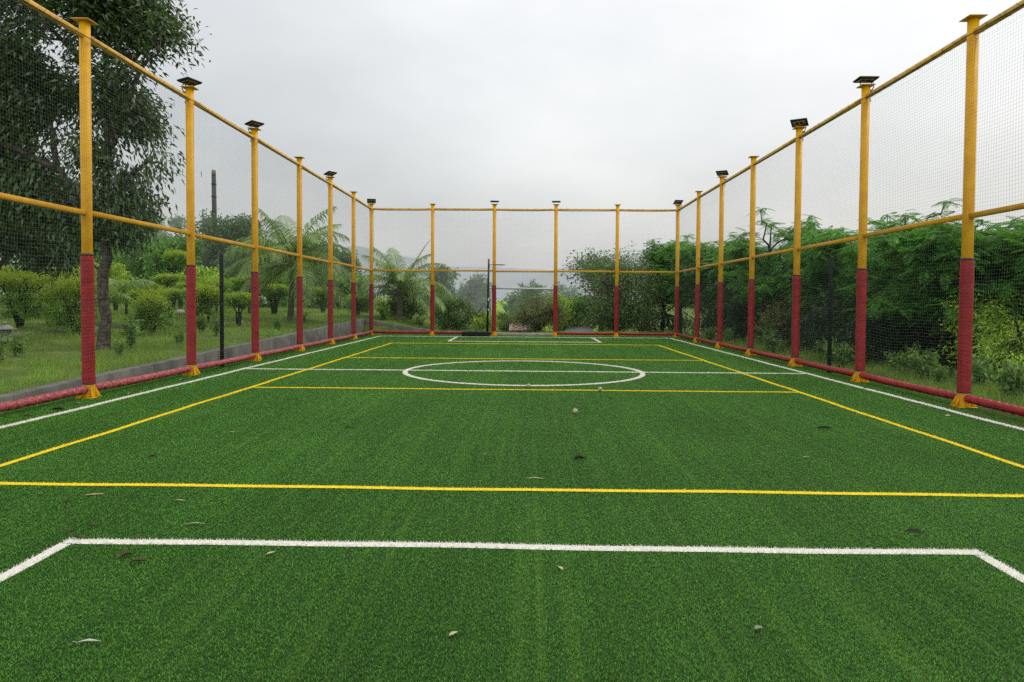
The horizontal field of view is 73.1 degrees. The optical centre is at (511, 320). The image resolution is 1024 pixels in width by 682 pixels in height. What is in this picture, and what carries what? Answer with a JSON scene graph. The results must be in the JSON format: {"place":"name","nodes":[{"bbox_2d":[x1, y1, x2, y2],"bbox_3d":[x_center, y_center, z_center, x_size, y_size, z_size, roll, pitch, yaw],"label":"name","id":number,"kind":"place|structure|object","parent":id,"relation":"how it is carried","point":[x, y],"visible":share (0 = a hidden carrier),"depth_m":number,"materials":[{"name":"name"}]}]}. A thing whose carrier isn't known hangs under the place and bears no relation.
{"place":"outdoors","nodes":[
{"label":"outdoors","id":0,"kind":"place"},
{"bbox_2d":[0,246,519,300],"bbox_3d":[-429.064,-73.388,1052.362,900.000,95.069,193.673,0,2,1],"label":"hills","id":1,"kind":"structure","parent":0,"point":[408,263],"depth_m":1062.45,"materials":[{"name":"grey"}]},
{"bbox_2d":[438,266,552,282],"bbox_3d":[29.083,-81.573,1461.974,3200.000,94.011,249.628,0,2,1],"label":"hills","id":2,"kind":"structure","parent":0,"point":[509,276],"depth_m":1486.44,"materials":[{"name":"grey"}]},
{"bbox_2d":[0,295,1023,406],"bbox_3d":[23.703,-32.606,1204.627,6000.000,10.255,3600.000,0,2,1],"label":"ground","id":3,"kind":"structure","parent":0,"point":[13,376],"depth_m":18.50,"materials":[{"name":"green plant"}]},
{"bbox_2d":[0,321,17,339],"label":"stone lantern","id":4,"kind":"object","parent":3,"relation":"on","point":[5,327],"visible":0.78,"depth_m":15.96,"materials":[{"name":"grey stone"}]},
{"bbox_2d":[7,337,28,356],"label":"weed","id":5,"kind":"object","parent":3,"relation":"on","point":[16,351],"visible":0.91,"depth_m":13.44,"materials":[{"name":"green plant"}]},
{"bbox_2d":[0,269,62,327],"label":"clipped shrub","id":6,"kind":"object","parent":3,"relation":"on","point":[21,304],"visible":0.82,"depth_m":19.37,"materials":[{"name":"green plant"}]},
{"bbox_2d":[0,141,71,269],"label":"broadleaf tree","id":7,"kind":"object","parent":3,"relation":"on","point":[24,244],"visible":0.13,"depth_m":17.57,"materials":[{"name":"green plant"}]},
{"bbox_2d":[0,153,111,317],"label":"broadleaf tree","id":8,"kind":"object","parent":3,"relation":"on","point":[37,268],"visible":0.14,"depth_m":23.30,"materials":[{"name":"green plant"}]},
{"bbox_2d":[33,274,120,333],"bbox_3d":[-11.521,-0.411,18.386,2.168,1.688,1.332,0,2,1],"label":"clipped shrub","id":9,"kind":"object","parent":3,"relation":"on","point":[58,291],"visible":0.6,"depth_m":18.21,"materials":[{"name":"green plant"}]},
{"bbox_2d":[49,278,157,310],"bbox_3d":[-12.425,-0.535,21.272,3.022,1.606,2.108,0,2,1],"label":"clipped shrub","id":10,"kind":"object","parent":3,"relation":"on","point":[123,288],"visible":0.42,"depth_m":21.08,"materials":[{"name":"green plant"}]},
{"bbox_2d":[0,0,211,350],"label":"broadleaf tree","id":11,"kind":"object","parent":3,"relation":"on","point":[135,25],"visible":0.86,"depth_m":14.64,"materials":[{"name":"green plant"}]},
{"bbox_2d":[74,258,141,302],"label":"broadleaf tree","id":12,"kind":"object","parent":3,"relation":"on","point":[127,278],"visible":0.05,"depth_m":36.02,"materials":[{"name":"green plant"}]},
{"bbox_2d":[94,259,132,280],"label":"clipped shrub","id":13,"kind":"object","parent":3,"relation":"on","point":[119,266],"visible":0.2,"depth_m":33.35,"materials":[{"name":"green plant"}]},
{"bbox_2d":[118,315,144,348],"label":"weed","id":14,"kind":"object","parent":3,"relation":"on","point":[133,337],"visible":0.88,"depth_m":15.34,"materials":[{"name":"green plant"}]},
{"bbox_2d":[116,252,148,289],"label":"broadleaf tree","id":15,"kind":"object","parent":3,"relation":"on","point":[126,266],"visible":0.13,"depth_m":41.46,"materials":[{"name":"green plant"}]},
{"bbox_2d":[124,286,172,326],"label":"clipped shrub","id":16,"kind":"object","parent":3,"relation":"on","point":[139,290],"visible":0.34,"depth_m":20.75,"materials":[{"name":"green plant"}]},
{"bbox_2d":[126,291,178,334],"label":"clipped shrub","id":17,"kind":"object","parent":3,"relation":"on","point":[155,311],"visible":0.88,"depth_m":19.03,"materials":[{"name":"green plant"}]},
{"bbox_2d":[117,236,201,300],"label":"broadleaf tree","id":18,"kind":"object","parent":3,"relation":"on","point":[141,264],"visible":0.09,"depth_m":41.39,"materials":[{"name":"green plant"}]},
{"bbox_2d":[148,271,185,308],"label":"clipped shrub","id":19,"kind":"object","parent":3,"relation":"on","point":[169,278],"visible":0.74,"depth_m":30.81,"materials":[{"name":"green plant"}]},
{"bbox_2d":[137,233,205,288],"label":"broadleaf tree","id":20,"kind":"object","parent":3,"relation":"on","point":[156,258],"visible":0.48,"depth_m":39.17,"materials":[{"name":"green plant"}]},
{"bbox_2d":[158,287,184,316],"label":"clipped shrub","id":21,"kind":"object","parent":3,"relation":"on","point":[174,294],"visible":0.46,"depth_m":26.34,"materials":[{"name":"green plant"}]},
{"bbox_2d":[159,213,185,241],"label":"broadleaf tree","id":22,"kind":"object","parent":3,"relation":"on","point":[179,221],"visible":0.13,"depth_m":81.47,"materials":[{"name":"green plant"}]},
{"bbox_2d":[160,248,195,308],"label":"clipped shrub","id":23,"kind":"object","parent":3,"relation":"on","point":[173,257],"visible":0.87,"depth_m":32.80,"materials":[{"name":"green plant"}]},
{"bbox_2d":[181,282,219,325],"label":"clipped shrub","id":24,"kind":"object","parent":3,"relation":"on","point":[210,295],"visible":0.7,"depth_m":22.54,"materials":[{"name":"green plant"}]},
{"bbox_2d":[196,312,208,331],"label":"weed","id":25,"kind":"object","parent":3,"relation":"on","point":[202,322],"visible":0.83,"depth_m":20.59,"materials":[{"name":"green plant"}]},
{"bbox_2d":[174,264,231,305],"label":"bush","id":26,"kind":"object","parent":3,"relation":"on","point":[203,273],"visible":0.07,"depth_m":37.35,"materials":[{"name":"green plant"}]},
{"bbox_2d":[184,208,226,267],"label":"broadleaf tree","id":27,"kind":"object","parent":3,"relation":"on","point":[206,220],"visible":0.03,"depth_m":70.33,"materials":[{"name":"green plant"}]},
{"bbox_2d":[211,170,216,256],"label":"pole","id":28,"kind":"object","parent":3,"relation":"on","point":[213,195],"visible":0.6,"depth_m":50.37,"materials":[{"name":"grey metal"}]},
{"bbox_2d":[199,278,233,311],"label":"clipped shrub","id":29,"kind":"object","parent":3,"relation":"on","point":[216,282],"visible":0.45,"depth_m":30.15,"materials":[{"name":"green plant"}]},
{"bbox_2d":[0,318,461,401],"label":"retaining wall","id":30,"kind":"structure","parent":3,"relation":"on","point":[266,344],"depth_m":15.29,"materials":[{"name":"concrete"}]},
{"bbox_2d":[195,213,270,293],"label":"broadleaf tree","id":31,"kind":"object","parent":3,"relation":"on","point":[227,226],"visible":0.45,"depth_m":48.73,"materials":[{"name":"green plant"}]},
{"bbox_2d":[224,290,250,326],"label":"clipped shrub","id":32,"kind":"object","parent":3,"relation":"on","point":[241,302],"visible":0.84,"depth_m":22.95,"materials":[{"name":"green plant"}]},
{"bbox_2d":[211,245,289,277],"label":"broadleaf tree","id":33,"kind":"object","parent":3,"relation":"on","point":[230,263],"visible":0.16,"depth_m":42.65,"materials":[{"name":"green plant"}]},
{"bbox_2d":[227,275,273,312],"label":"clipped shrub","id":34,"kind":"object","parent":3,"relation":"on","point":[237,282],"visible":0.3,"depth_m":30.78,"materials":[{"name":"green plant"}]},
{"bbox_2d":[244,263,295,307],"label":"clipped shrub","id":35,"kind":"object","parent":3,"relation":"on","point":[247,274],"visible":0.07,"depth_m":38.81,"materials":[{"name":"green plant"}]},
{"bbox_2d":[260,282,288,313],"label":"clipped shrub","id":36,"kind":"object","parent":3,"relation":"on","point":[277,292],"visible":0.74,"depth_m":29.86,"materials":[{"name":"green plant"}]},
{"bbox_2d":[261,293,295,307],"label":"clipped shrub","id":37,"kind":"object","parent":3,"relation":"on","point":[272,302],"visible":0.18,"depth_m":32.83,"materials":[{"name":"green plant"}]},
{"bbox_2d":[219,206,360,320],"bbox_3d":[-8.642,-2.176,26.934,5.544,4.586,5.082,0,2,1],"label":"coconut palm","id":38,"kind":"object","parent":3,"relation":"on","point":[281,245],"visible":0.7,"depth_m":26.44,"materials":[{"name":"green plant"}]},
{"bbox_2d":[284,256,327,306],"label":"broadleaf tree","id":39,"kind":"object","parent":3,"relation":"on","point":[314,300],"visible":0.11,"depth_m":42.02,"materials":[{"name":"green plant"}]},
{"bbox_2d":[308,287,336,312],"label":"clipped shrub","id":40,"kind":"object","parent":3,"relation":"on","point":[320,295],"visible":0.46,"depth_m":34.84,"materials":[{"name":"green plant"}]},
{"bbox_2d":[326,248,364,277],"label":"broadleaf tree","id":41,"kind":"object","parent":3,"relation":"on","point":[343,260],"visible":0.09,"depth_m":46.22,"materials":[{"name":"green plant"}]},
{"bbox_2d":[323,268,374,309],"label":"broadleaf tree","id":42,"kind":"object","parent":3,"relation":"on","point":[345,292],"visible":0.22,"depth_m":40.84,"materials":[{"name":"green plant"}]},
{"bbox_2d":[344,293,368,315],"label":"clipped shrub","id":43,"kind":"object","parent":3,"relation":"on","point":[358,308],"visible":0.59,"depth_m":31.93,"materials":[{"name":"green plant"}]},
{"bbox_2d":[376,303,390,319],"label":"clipped shrub","id":44,"kind":"object","parent":3,"relation":"on","point":[383,312],"visible":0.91,"depth_m":30.73,"materials":[{"name":"green plant"}]},
{"bbox_2d":[349,242,452,319],"bbox_3d":[-5.136,-1.833,32.176,4.774,3.866,4.216,0,2,1],"label":"coconut palm","id":45,"kind":"object","parent":3,"relation":"on","point":[397,279],"visible":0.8,"depth_m":31.88,"materials":[{"name":"green plant"}]},
{"bbox_2d":[368,278,437,319],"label":"bush","id":46,"kind":"object","parent":3,"relation":"on","point":[407,307],"visible":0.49,"depth_m":33.67,"materials":[{"name":"green plant"}]},
{"bbox_2d":[419,266,460,302],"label":"broadleaf tree","id":47,"kind":"object","parent":3,"relation":"on","point":[444,280],"visible":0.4,"depth_m":64.48,"materials":[{"name":"green plant"}]},
{"bbox_2d":[425,283,464,330],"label":"bush","id":48,"kind":"object","parent":3,"relation":"on","point":[438,315],"visible":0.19,"depth_m":36.63,"materials":[{"name":"green plant"}]},
{"bbox_2d":[428,292,490,330],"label":"bush","id":49,"kind":"object","parent":3,"relation":"on","point":[451,314],"visible":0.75,"depth_m":34.47,"materials":[{"name":"green plant"}]},
{"bbox_2d":[455,273,497,313],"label":"broadleaf tree","id":50,"kind":"object","parent":3,"relation":"on","point":[473,294],"visible":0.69,"depth_m":75.02,"materials":[{"name":"green plant"}]},
{"bbox_2d":[468,313,502,331],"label":"bush","id":51,"kind":"object","parent":3,"relation":"on","point":[477,321],"visible":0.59,"depth_m":32.44,"materials":[{"name":"green plant"}]},
{"bbox_2d":[496,309,517,331],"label":"bush","id":52,"kind":"object","parent":3,"relation":"on","point":[504,320],"visible":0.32,"depth_m":35.63,"materials":[{"name":"green plant"}]},
{"bbox_2d":[0,334,1023,681],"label":"pitch","id":53,"kind":"object","parent":3,"relation":"on","point":[614,522],"visible":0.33,"depth_m":4.05,"materials":[{"name":"green plastic"}]},
{"bbox_2d":[0,0,373,411],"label":"net fence","id":54,"kind":"object","parent":53,"relation":"on","point":[90,387],"visible":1,"depth_m":12.50,"materials":[{"name":"yellow paint"}]},
{"bbox_2d":[177,76,201,92],"bbox_3d":[-6.127,-4.359,13.134,0.287,0.468,0.360,1,2,20],"label":"floodlight","id":55,"kind":"object","parent":54,"relation":"attached to","point":[188,81],"visible":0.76,"depth_m":13.09,"materials":[{"name":"black metal"}]},
{"bbox_2d":[219,253,224,366],"bbox_3d":[-6.231,-0.231,14.865,0.114,2.445,0.090,0,2,1],"label":"net pole","id":56,"kind":"object","parent":53,"relation":"on","point":[221,272],"visible":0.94,"depth_m":14.84,"materials":[{"name":"black metal"}]},
{"bbox_2d":[462,259,504,336],"bbox_3d":[-1.157,-0.945,28.212,1.745,3.171,0.670,0,2,1],"label":"basketball stand","id":57,"kind":"object","parent":53,"relation":"on","point":[477,333],"visible":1,"depth_m":28.12,"materials":[{"name":"black metal"}]},
{"bbox_2d":[0,334,1023,681],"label":"pitch pile","id":58,"kind":"object","parent":53,"relation":"on","point":[434,346],"visible":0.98,"depth_m":4.92,"materials":[{"name":"green plastic"}]},
{"bbox_2d":[0,537,1023,582],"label":"field marking line","id":59,"kind":"object","parent":53,"relation":"on","point":[1006,569],"visible":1,"depth_m":4.09,"materials":[{"name":"white paint"}]},
{"bbox_2d":[0,343,1023,497],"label":"yellow court line","id":60,"kind":"object","parent":53,"relation":"on","point":[861,493],"visible":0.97,"depth_m":5.40,"materials":[{"name":"yellow paint"}]},
{"bbox_2d":[0,336,1023,430],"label":"white touchline","id":61,"kind":"object","parent":53,"relation":"on","point":[136,394],"visible":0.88,"depth_m":14.08,"materials":[{"name":"white paint"}]},
{"bbox_2d":[402,360,645,385],"bbox_3d":[0.239,1.042,14.334,4.973,0.019,4.978,0,2,1],"label":"white centre circle","id":62,"kind":"object","parent":53,"relation":"on","point":[641,375],"visible":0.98,"depth_m":13.23,"materials":[{"name":"white paint"}]},
{"bbox_2d":[368,203,680,336],"bbox_3d":[0.485,-2.099,28.747,13.020,5.470,0.300,0,2,1],"label":"net fence","id":63,"kind":"object","parent":53,"relation":"on","point":[555,294],"visible":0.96,"depth_m":28.67,"materials":[{"name":"yellow paint"}]},
{"bbox_2d":[827,256,833,372],"bbox_3d":[6.646,-0.132,14.463,0.114,2.445,0.090,0,2,1],"label":"net pole","id":64,"kind":"object","parent":53,"relation":"on","point":[830,294],"visible":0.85,"depth_m":14.43,"materials":[{"name":"black metal"}]},
{"bbox_2d":[674,0,1023,416],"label":"net fence","id":65,"kind":"object","parent":53,"relation":"on","point":[961,396],"visible":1,"depth_m":12.67,"materials":[{"name":"yellow paint"}]},
{"bbox_2d":[790,118,808,139],"bbox_3d":[6.581,-4.360,15.834,0.360,0.488,0.264,1,2,33],"label":"floodlight","id":66,"kind":"object","parent":65,"relation":"attached to","point":[801,122],"visible":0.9,"depth_m":15.80,"materials":[{"name":"black metal"}]},
{"bbox_2d":[853,76,879,101],"bbox_3d":[6.520,-4.258,12.736,0.360,0.460,0.280,0,2,1],"label":"floodlight","id":67,"kind":"object","parent":65,"relation":"attached to","point":[865,79],"visible":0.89,"depth_m":12.69,"materials":[{"name":"black metal"}]},
{"bbox_2d":[500,291,525,313],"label":"broadleaf tree","id":68,"kind":"object","parent":3,"relation":"on","point":[510,304],"visible":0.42,"depth_m":154.10,"materials":[{"name":"green plant"}]},
{"bbox_2d":[489,287,551,315],"bbox_3d":[0.496,-0.307,33.324,3.251,2.623,0.141,0,2,1],"label":"pipe rail","id":69,"kind":"object","parent":3,"relation":"on","point":[517,289],"visible":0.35,"depth_m":33.23,"materials":[{"name":"white metal"}]},
{"bbox_2d":[510,278,547,315],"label":"broadleaf tree","id":70,"kind":"object","parent":3,"relation":"on","point":[526,292],"visible":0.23,"depth_m":86.67,"materials":[{"name":"green plant"}]},
{"bbox_2d":[497,290,577,332],"bbox_3d":[1.156,-0.282,32.051,3.856,2.313,2.848,0,2,1],"label":"bush","id":71,"kind":"object","parent":3,"relation":"on","point":[539,323],"visible":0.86,"depth_m":31.60,"materials":[{"name":"green plant"}]},
{"bbox_2d":[538,281,581,311],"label":"broadleaf tree","id":72,"kind":"object","parent":3,"relation":"on","point":[567,292],"visible":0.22,"depth_m":123.71,"materials":[{"name":"green plant"}]},
{"bbox_2d":[546,290,579,331],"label":"bush","id":73,"kind":"object","parent":3,"relation":"on","point":[566,307],"visible":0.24,"depth_m":33.56,"materials":[{"name":"green plant"}]},
{"bbox_2d":[547,291,598,331],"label":"bush","id":74,"kind":"object","parent":3,"relation":"on","point":[576,316],"visible":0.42,"depth_m":34.28,"materials":[{"name":"green plant"}]},
{"bbox_2d":[560,247,639,330],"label":"broadleaf tree","id":75,"kind":"object","parent":3,"relation":"on","point":[584,264],"visible":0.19,"depth_m":38.15,"materials":[{"name":"green plant"}]},
{"bbox_2d":[571,241,672,332],"bbox_3d":[5.023,-1.308,34.230,5.914,5.307,4.505,2,2,34],"label":"broadleaf tree","id":76,"kind":"object","parent":3,"relation":"on","point":[633,309],"visible":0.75,"depth_m":33.59,"materials":[{"name":"green plant"}]},
{"bbox_2d":[629,240,700,333],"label":"broadleaf tree","id":77,"kind":"object","parent":3,"relation":"on","point":[662,326],"visible":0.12,"depth_m":36.09,"materials":[{"name":"green plant"}]},
{"bbox_2d":[634,234,704,333],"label":"feathery tree","id":78,"kind":"object","parent":3,"relation":"on","point":[664,268],"visible":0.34,"depth_m":34.86,"materials":[{"name":"green plant"}]},
{"bbox_2d":[679,283,738,334],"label":"bush","id":79,"kind":"object","parent":3,"relation":"on","point":[702,323],"visible":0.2,"depth_m":30.16,"materials":[{"name":"green plant"}]},
{"bbox_2d":[656,240,767,312],"bbox_3d":[8.980,-1.504,32.323,4.809,4.604,4.910,0,2,-11],"label":"feathery tree","id":80,"kind":"object","parent":3,"relation":"on","point":[667,249],"visible":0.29,"depth_m":32.10,"materials":[{"name":"green plant"}]},
{"bbox_2d":[706,288,766,339],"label":"bush","id":81,"kind":"object","parent":3,"relation":"on","point":[737,327],"visible":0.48,"depth_m":27.05,"materials":[{"name":"green plant"}]},
{"bbox_2d":[700,247,786,316],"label":"feathery tree","id":82,"kind":"object","parent":3,"relation":"on","point":[731,271],"visible":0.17,"depth_m":28.28,"materials":[{"name":"green plant"}]},
{"bbox_2d":[702,207,819,332],"bbox_3d":[9.541,-1.523,25.306,3.898,5.055,4.147,0,2,-16],"label":"feathery tree","id":83,"kind":"object","parent":3,"relation":"on","point":[763,269],"visible":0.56,"depth_m":25.05,"materials":[{"name":"green plant"}]},
{"bbox_2d":[762,334,779,352],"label":"weed","id":84,"kind":"object","parent":3,"relation":"on","point":[771,341],"visible":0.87,"depth_m":20.64,"materials":[{"name":"green plant"}]},
{"bbox_2d":[754,288,815,348],"bbox_3d":[9.395,0.015,23.385,2.867,2.378,2.422,0,2,1],"label":"bush","id":85,"kind":"object","parent":3,"relation":"on","point":[783,334],"visible":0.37,"depth_m":23.05,"materials":[{"name":"green plant"}]},
{"bbox_2d":[755,281,815,346],"bbox_3d":[10.362,-0.090,24.930,3.707,3.109,3.318,1,2,8],"label":"bush","id":86,"kind":"object","parent":3,"relation":"on","point":[775,305],"visible":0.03,"depth_m":24.46,"materials":[{"name":"green plant"}]},
{"bbox_2d":[778,221,857,315],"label":"feathery tree","id":87,"kind":"object","parent":3,"relation":"on","point":[810,224],"visible":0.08,"depth_m":22.34,"materials":[{"name":"green plant"}]},
{"bbox_2d":[781,240,856,320],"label":"feathery tree","id":88,"kind":"object","parent":3,"relation":"on","point":[817,267],"visible":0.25,"depth_m":21.21,"materials":[{"name":"green plant"}]},
{"bbox_2d":[787,282,853,352],"bbox_3d":[9.637,0.163,20.446,2.787,2.611,3.114,1,2,32],"label":"bush","id":89,"kind":"object","parent":3,"relation":"on","point":[812,327],"visible":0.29,"depth_m":20.38,"materials":[{"name":"green plant"}]},
{"bbox_2d":[785,226,890,341],"bbox_3d":[9.930,-0.746,19.566,4.076,3.902,4.161,1,2,29],"label":"feathery tree","id":90,"kind":"object","parent":3,"relation":"on","point":[825,254],"visible":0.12,"depth_m":19.31,"materials":[{"name":"green plant"}]},
{"bbox_2d":[826,341,854,367],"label":"weed","id":91,"kind":"object","parent":3,"relation":"on","point":[845,360],"visible":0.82,"depth_m":16.06,"materials":[{"name":"green plant"}]},
{"bbox_2d":[806,285,939,362],"bbox_3d":[9.076,0.273,17.626,2.654,2.487,2.966,-1,2,-33],"label":"bush","id":92,"kind":"object","parent":3,"relation":"on","point":[883,346],"visible":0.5,"depth_m":17.30,"materials":[{"name":"green plant"}]},
{"bbox_2d":[840,244,940,355],"bbox_3d":[10.019,-0.360,16.966,3.495,3.278,3.424,0,2,-1],"label":"feathery tree","id":93,"kind":"object","parent":3,"relation":"on","point":[894,323],"visible":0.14,"depth_m":17.05,"materials":[{"name":"green plant"}]},
{"bbox_2d":[833,198,962,355],"bbox_3d":[10.219,-0.949,17.918,3.391,4.398,3.608,2,2,38],"label":"feathery tree","id":94,"kind":"object","parent":3,"relation":"on","point":[874,271],"visible":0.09,"depth_m":17.75,"materials":[{"name":"green plant"}]},
{"bbox_2d":[884,350,912,374],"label":"weed","id":95,"kind":"object","parent":3,"relation":"on","point":[900,360],"visible":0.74,"depth_m":14.42,"materials":[{"name":"green plant"}]},
{"bbox_2d":[907,348,939,379],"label":"weed","id":96,"kind":"object","parent":3,"relation":"on","point":[923,365],"visible":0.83,"depth_m":13.35,"materials":[{"name":"green plant"}]},
{"bbox_2d":[927,364,948,383],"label":"weed","id":97,"kind":"object","parent":3,"relation":"on","point":[938,372],"visible":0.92,"depth_m":12.69,"materials":[{"name":"green plant"}]},
{"bbox_2d":[854,211,1023,367],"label":"feathery tree","id":98,"kind":"object","parent":3,"relation":"on","point":[945,282],"visible":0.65,"depth_m":14.61,"materials":[{"name":"green plant"}]},
{"bbox_2d":[902,317,1008,371],"bbox_3d":[10.915,0.318,16.510,3.262,2.736,2.919,0,2,0],"label":"bush","id":99,"kind":"object","parent":3,"relation":"on","point":[933,345],"visible":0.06,"depth_m":16.64,"materials":[{"name":"green plant"}]},
{"bbox_2d":[930,282,1023,385],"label":"bush","id":100,"kind":"object","parent":3,"relation":"on","point":[1006,349],"visible":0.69,"depth_m":13.66,"materials":[{"name":"green plant"}]},
{"bbox_2d":[940,218,1023,327],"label":"feathery tree","id":101,"kind":"object","parent":3,"relation":"on","point":[1011,266],"visible":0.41,"depth_m":13.96,"materials":[{"name":"green plant"}]},
{"bbox_2d":[971,352,994,386],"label":"weed","id":102,"kind":"object","parent":3,"relation":"on","point":[984,371],"visible":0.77,"depth_m":12.16,"materials":[{"name":"green plant"}]},
{"bbox_2d":[987,360,1023,400],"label":"weed","id":103,"kind":"object","parent":3,"relation":"on","point":[1008,382],"visible":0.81,"depth_m":10.69,"materials":[{"name":"green plant"}]},
{"bbox_2d":[0,0,1023,270],"label":"sky","id":104,"kind":"structure","parent":0,"point":[517,104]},
{"bbox_2d":[485,243,791,298],"bbox_3d":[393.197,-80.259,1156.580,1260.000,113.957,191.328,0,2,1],"label":"hills","id":105,"kind":"structure","parent":0,"point":[548,281],"depth_m":1172.35,"materials":[{"name":"grey"}]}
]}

